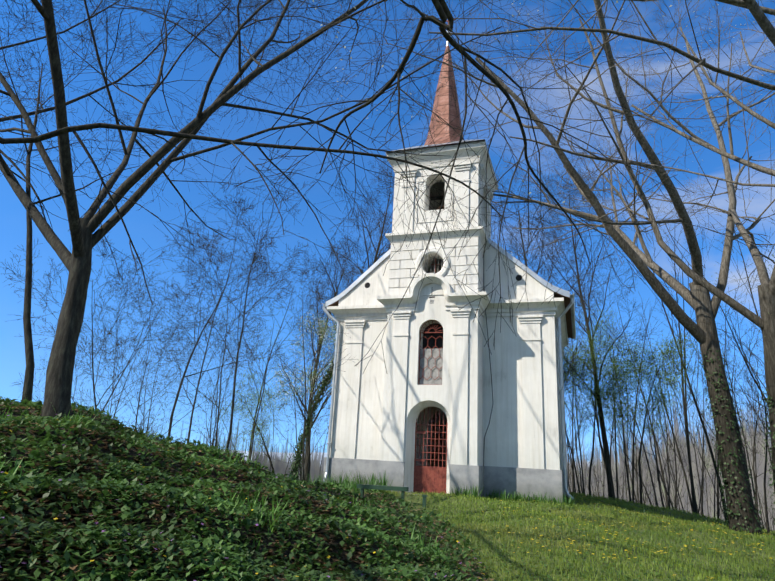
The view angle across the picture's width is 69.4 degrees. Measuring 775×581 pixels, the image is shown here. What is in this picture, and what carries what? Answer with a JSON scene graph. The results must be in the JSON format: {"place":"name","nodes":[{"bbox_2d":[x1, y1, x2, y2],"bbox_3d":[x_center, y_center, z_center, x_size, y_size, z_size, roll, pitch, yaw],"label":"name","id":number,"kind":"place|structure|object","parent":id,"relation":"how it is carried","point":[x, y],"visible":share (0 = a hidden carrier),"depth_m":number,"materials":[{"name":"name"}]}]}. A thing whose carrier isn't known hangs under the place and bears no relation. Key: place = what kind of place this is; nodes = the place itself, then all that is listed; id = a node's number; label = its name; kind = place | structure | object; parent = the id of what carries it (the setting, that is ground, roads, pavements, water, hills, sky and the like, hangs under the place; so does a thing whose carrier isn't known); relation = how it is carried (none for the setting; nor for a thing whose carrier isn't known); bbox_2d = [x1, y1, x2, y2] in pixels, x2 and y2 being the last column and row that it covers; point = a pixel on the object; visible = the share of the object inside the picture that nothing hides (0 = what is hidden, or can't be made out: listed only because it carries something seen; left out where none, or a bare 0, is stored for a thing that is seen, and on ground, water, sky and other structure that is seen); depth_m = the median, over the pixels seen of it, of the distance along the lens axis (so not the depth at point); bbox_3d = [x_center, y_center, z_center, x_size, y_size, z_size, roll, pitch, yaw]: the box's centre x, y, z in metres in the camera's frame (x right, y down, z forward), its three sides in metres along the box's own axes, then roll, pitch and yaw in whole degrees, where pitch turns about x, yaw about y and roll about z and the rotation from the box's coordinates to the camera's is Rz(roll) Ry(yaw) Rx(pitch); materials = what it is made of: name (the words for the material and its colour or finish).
{"place":"outdoors","nodes":[
{"label":"outdoors","id":0,"kind":"place"},
{"bbox_2d":[0,396,774,580],"bbox_3d":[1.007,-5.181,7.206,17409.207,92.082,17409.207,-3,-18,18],"label":"terrain","id":1,"kind":"structure","parent":0,"point":[132,453],"depth_m":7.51,"materials":[{"name":"green plant"}]},
{"bbox_2d":[0,0,163,402],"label":"thin tree","id":2,"kind":"object","parent":1,"relation":"on","point":[29,375],"visible":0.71,"depth_m":12.63,"materials":[{"name":"brown plant"}]},
{"bbox_2d":[0,225,186,408],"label":"tree","id":3,"kind":"object","parent":1,"relation":"on","point":[121,288],"visible":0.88,"depth_m":18.65,"materials":[{"name":"brown plant"}]},
{"bbox_2d":[12,295,183,438],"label":"tree","id":4,"kind":"object","parent":1,"relation":"on","point":[116,408],"visible":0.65,"depth_m":27.17,"materials":[{"name":"brown plant"}]},
{"bbox_2d":[72,266,202,431],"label":"tree","id":5,"kind":"object","parent":1,"relation":"on","point":[111,333],"visible":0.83,"depth_m":21.31,"materials":[{"name":"brown plant"}]},
{"bbox_2d":[46,271,259,448],"bbox_3d":[-10.225,5.258,24.202,7.439,13.469,7.641,-3,-18,18],"label":"tree","id":6,"kind":"object","parent":1,"relation":"on","point":[156,363],"visible":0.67,"depth_m":25.81,"materials":[{"name":"brown plant"}]},
{"bbox_2d":[130,184,292,439],"bbox_3d":[-5.683,1.666,18.168,4.791,10.158,5.598,-9,-20,34],"label":"tree","id":7,"kind":"object","parent":1,"relation":"on","point":[179,389],"visible":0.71,"depth_m":18.48,"materials":[{"name":"brown plant"}]},
{"bbox_2d":[163,315,265,451],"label":"tree","id":8,"kind":"object","parent":1,"relation":"on","point":[215,377],"visible":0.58,"depth_m":30.87,"materials":[{"name":"brown plant"}]},
{"bbox_2d":[131,236,304,442],"bbox_3d":[-7.168,2.913,22.247,5.868,12.368,7.158,17,-21,-39],"label":"tree","id":9,"kind":"object","parent":1,"relation":"on","point":[200,376],"visible":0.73,"depth_m":23.09,"materials":[{"name":"brown plant"}]},
{"bbox_2d":[0,395,450,579],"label":"mound leaves","id":10,"kind":"object","parent":1,"relation":"on","point":[262,503],"visible":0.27,"depth_m":6.65,"materials":[{"name":"green plant"}]},
{"bbox_2d":[152,173,315,453],"bbox_3d":[-4.676,0.712,16.021,4.418,9.425,3.831,-3,-18,18],"label":"tree","id":11,"kind":"object","parent":1,"relation":"on","point":[236,363],"visible":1,"depth_m":16.16,"materials":[{"name":"brown plant"}]},
{"bbox_2d":[0,403,483,580],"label":"flowers","id":12,"kind":"object","parent":1,"relation":"on","point":[457,541],"visible":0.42,"depth_m":5.81,"materials":[{"name":"plant"}]},
{"bbox_2d":[214,363,290,473],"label":"leafing tree","id":13,"kind":"object","parent":1,"relation":"on","point":[262,437],"visible":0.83,"depth_m":24.21,"materials":[{"name":"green plant"}]},
{"bbox_2d":[209,240,351,458],"bbox_3d":[-4.992,3.649,25.879,6.620,13.258,5.521,9,-18,-20],"label":"tree","id":14,"kind":"object","parent":1,"relation":"on","point":[318,278],"visible":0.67,"depth_m":26.71,"materials":[{"name":"brown plant"}]},
{"bbox_2d":[235,313,336,479],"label":"tree","id":15,"kind":"object","parent":1,"relation":"on","point":[291,398],"visible":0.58,"depth_m":36.63,"materials":[{"name":"brown plant"}]},
{"bbox_2d":[0,0,599,418],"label":"tree","id":16,"kind":"object","parent":1,"relation":"on","point":[68,330],"visible":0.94,"depth_m":11.53,"materials":[{"name":"brown plant"}]},
{"bbox_2d":[275,318,336,477],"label":"leafing tree","id":17,"kind":"object","parent":1,"relation":"on","point":[308,380],"visible":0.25,"depth_m":21.79,"materials":[{"name":"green plant"}]},
{"bbox_2d":[267,307,336,403],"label":"young leaves","id":18,"kind":"object","parent":17,"relation":"attached to","point":[332,329],"visible":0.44,"depth_m":21.82,"materials":[{"name":"green plant"}]},
{"bbox_2d":[288,361,333,481],"bbox_3d":[-2.920,5.294,21.522,1.607,5.245,0.561,5,-17,-7],"label":"ivy stem","id":19,"kind":"object","parent":1,"relation":"on","point":[293,466],"visible":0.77,"depth_m":21.44,"materials":[{"name":"green plant"}]},
{"bbox_2d":[269,236,370,482],"bbox_3d":[-4.093,4.910,34.605,6.369,19.646,8.870,-3,-18,18],"label":"tree","id":20,"kind":"object","parent":1,"relation":"on","point":[328,395],"visible":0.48,"depth_m":34.61,"materials":[{"name":"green plant"}]},
{"bbox_2d":[290,154,394,346],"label":"tree","id":21,"kind":"object","parent":1,"relation":"on","point":[377,256],"visible":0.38,"depth_m":29.62,"materials":[{"name":"brown plant"}]},
{"bbox_2d":[357,484,408,501],"bbox_3d":[-0.126,4.950,13.501,1.240,0.460,0.200,0,-17,11],"label":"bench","id":22,"kind":"object","parent":1,"relation":"on","point":[382,487],"visible":0.79,"depth_m":13.47,"materials":[{"name":"green paint"}]},
{"bbox_2d":[0,0,771,392],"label":"overhead tree","id":23,"kind":"object","parent":1,"relation":"on","point":[442,10],"visible":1,"depth_m":5.15,"materials":[{"name":"brown plant"}]},
{"bbox_2d":[40,199,774,532],"bbox_3d":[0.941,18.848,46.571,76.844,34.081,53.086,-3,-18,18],"label":"thicket","id":24,"kind":"object","parent":1,"relation":"on","point":[693,504],"visible":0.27,"depth_m":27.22,"materials":[{"name":"brown plant"}]},
{"bbox_2d":[422,495,426,507],"bbox_3d":[0.849,4.953,12.942,0.100,0.430,0.100,-1,-17,13],"label":"short post","id":25,"kind":"object","parent":1,"relation":"on","point":[424,500],"visible":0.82,"depth_m":12.93,"materials":[{"name":"green paint"}]},
{"bbox_2d":[281,470,575,505],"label":"grass","id":26,"kind":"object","parent":1,"relation":"on","point":[373,481],"visible":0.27,"depth_m":15.69,"materials":[{"name":"green plant"}]},
{"bbox_2d":[122,291,764,516],"bbox_3d":[7.589,6.963,22.259,35.191,9.253,21.620,9,-17,-18],"label":"young leaves thicket","id":27,"kind":"object","parent":1,"relation":"on","point":[571,399],"visible":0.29,"depth_m":21.84,"materials":[{"name":"green plant"}]},
{"bbox_2d":[322,19,575,501],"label":"chapel building","id":28,"kind":"structure","parent":1,"relation":"on","point":[447,401],"depth_m":17.59,"materials":[{"name":"white paint"}]},
{"bbox_2d":[323,0,774,263],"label":"tree","id":29,"kind":"object","parent":1,"relation":"on","point":[756,10],"visible":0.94,"depth_m":9.53,"materials":[{"name":"brown plant"}]},
{"bbox_2d":[313,0,773,202],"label":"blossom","id":30,"kind":"object","parent":29,"relation":"attached to","point":[599,60],"visible":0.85,"depth_m":11.95,"materials":[{"name":"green plant"}]},
{"bbox_2d":[491,168,610,424],"bbox_3d":[8.642,2.007,30.756,9.394,20.960,7.930,5,-17,-8],"label":"tree","id":31,"kind":"object","parent":1,"relation":"on","point":[523,246],"visible":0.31,"depth_m":32.78,"materials":[{"name":"brown plant"}]},
{"bbox_2d":[370,0,774,534],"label":"tree","id":32,"kind":"object","parent":1,"relation":"on","point":[697,299],"visible":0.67,"depth_m":18.36,"materials":[{"name":"brown plant"}]},
{"bbox_2d":[505,148,660,499],"bbox_3d":[8.661,1.034,25.333,6.426,16.263,6.557,-3,-18,18],"label":"tree","id":33,"kind":"object","parent":1,"relation":"on","point":[611,492],"visible":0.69,"depth_m":25.04,"materials":[{"name":"brown plant"}]},
{"bbox_2d":[563,328,635,495],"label":"budding tree","id":34,"kind":"object","parent":1,"relation":"on","point":[591,461],"visible":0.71,"depth_m":22.93,"materials":[{"name":"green plant"}]},
{"bbox_2d":[563,324,643,429],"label":"young leaves","id":35,"kind":"object","parent":34,"relation":"attached to","point":[603,340],"visible":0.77,"depth_m":23.03,"materials":[{"name":"green plant"}]},
{"bbox_2d":[563,297,637,461],"bbox_3d":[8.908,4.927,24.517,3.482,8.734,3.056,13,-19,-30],"label":"budding tree","id":36,"kind":"object","parent":1,"relation":"on","point":[592,402],"visible":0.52,"depth_m":24.50,"materials":[{"name":"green plant"}]},
{"bbox_2d":[433,494,772,578],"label":"dandelion flowers","id":37,"kind":"object","parent":1,"relation":"on","point":[626,539],"visible":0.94,"depth_m":10.48,"materials":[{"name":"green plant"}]},
{"bbox_2d":[465,0,774,491],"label":"tree","id":38,"kind":"object","parent":1,"relation":"on","point":[765,322],"visible":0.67,"depth_m":16.78,"materials":[{"name":"brown plant"}]},
{"bbox_2d":[579,340,705,506],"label":"budding tree","id":39,"kind":"object","parent":1,"relation":"on","point":[649,415],"visible":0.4,"depth_m":26.38,"materials":[{"name":"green plant"}]},
{"bbox_2d":[576,334,710,465],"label":"young leaves","id":40,"kind":"object","parent":39,"relation":"attached to","point":[644,388],"visible":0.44,"depth_m":27.19,"materials":[{"name":"green plant"}]},
{"bbox_2d":[593,338,693,504],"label":"budding tree","id":41,"kind":"object","parent":1,"relation":"on","point":[639,459],"visible":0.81,"depth_m":21.68,"materials":[{"name":"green plant"}]},
{"bbox_2d":[582,331,701,439],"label":"young leaves","id":42,"kind":"object","parent":41,"relation":"attached to","point":[665,372],"visible":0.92,"depth_m":21.86,"materials":[{"name":"green plant"}]},
{"bbox_2d":[578,255,772,507],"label":"young leaves","id":43,"kind":"object","parent":1,"relation":"on","point":[693,426],"visible":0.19,"depth_m":31.14,"materials":[{"name":"green plant"}]},
{"bbox_2d":[697,349,774,538],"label":"ivy on trunks","id":44,"kind":"object","parent":1,"relation":"on","point":[740,472],"visible":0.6,"depth_m":16.99,"materials":[{"name":"green plant"}]},
{"bbox_2d":[0,0,774,460],"label":"sky","id":45,"kind":"structure","parent":0,"point":[140,224],"materials":[{"name":"blue"}]},
{"bbox_2d":[147,383,774,530],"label":"woodland backdrop","id":46,"kind":"structure","parent":0,"point":[279,466],"depth_m":67.25,"materials":[{"name":"plant"}]},
{"bbox_2d":[365,489,774,580],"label":"lawn grass","id":47,"kind":"structure","parent":0,"point":[680,521],"depth_m":10.42,"materials":[{"name":"green plant"}]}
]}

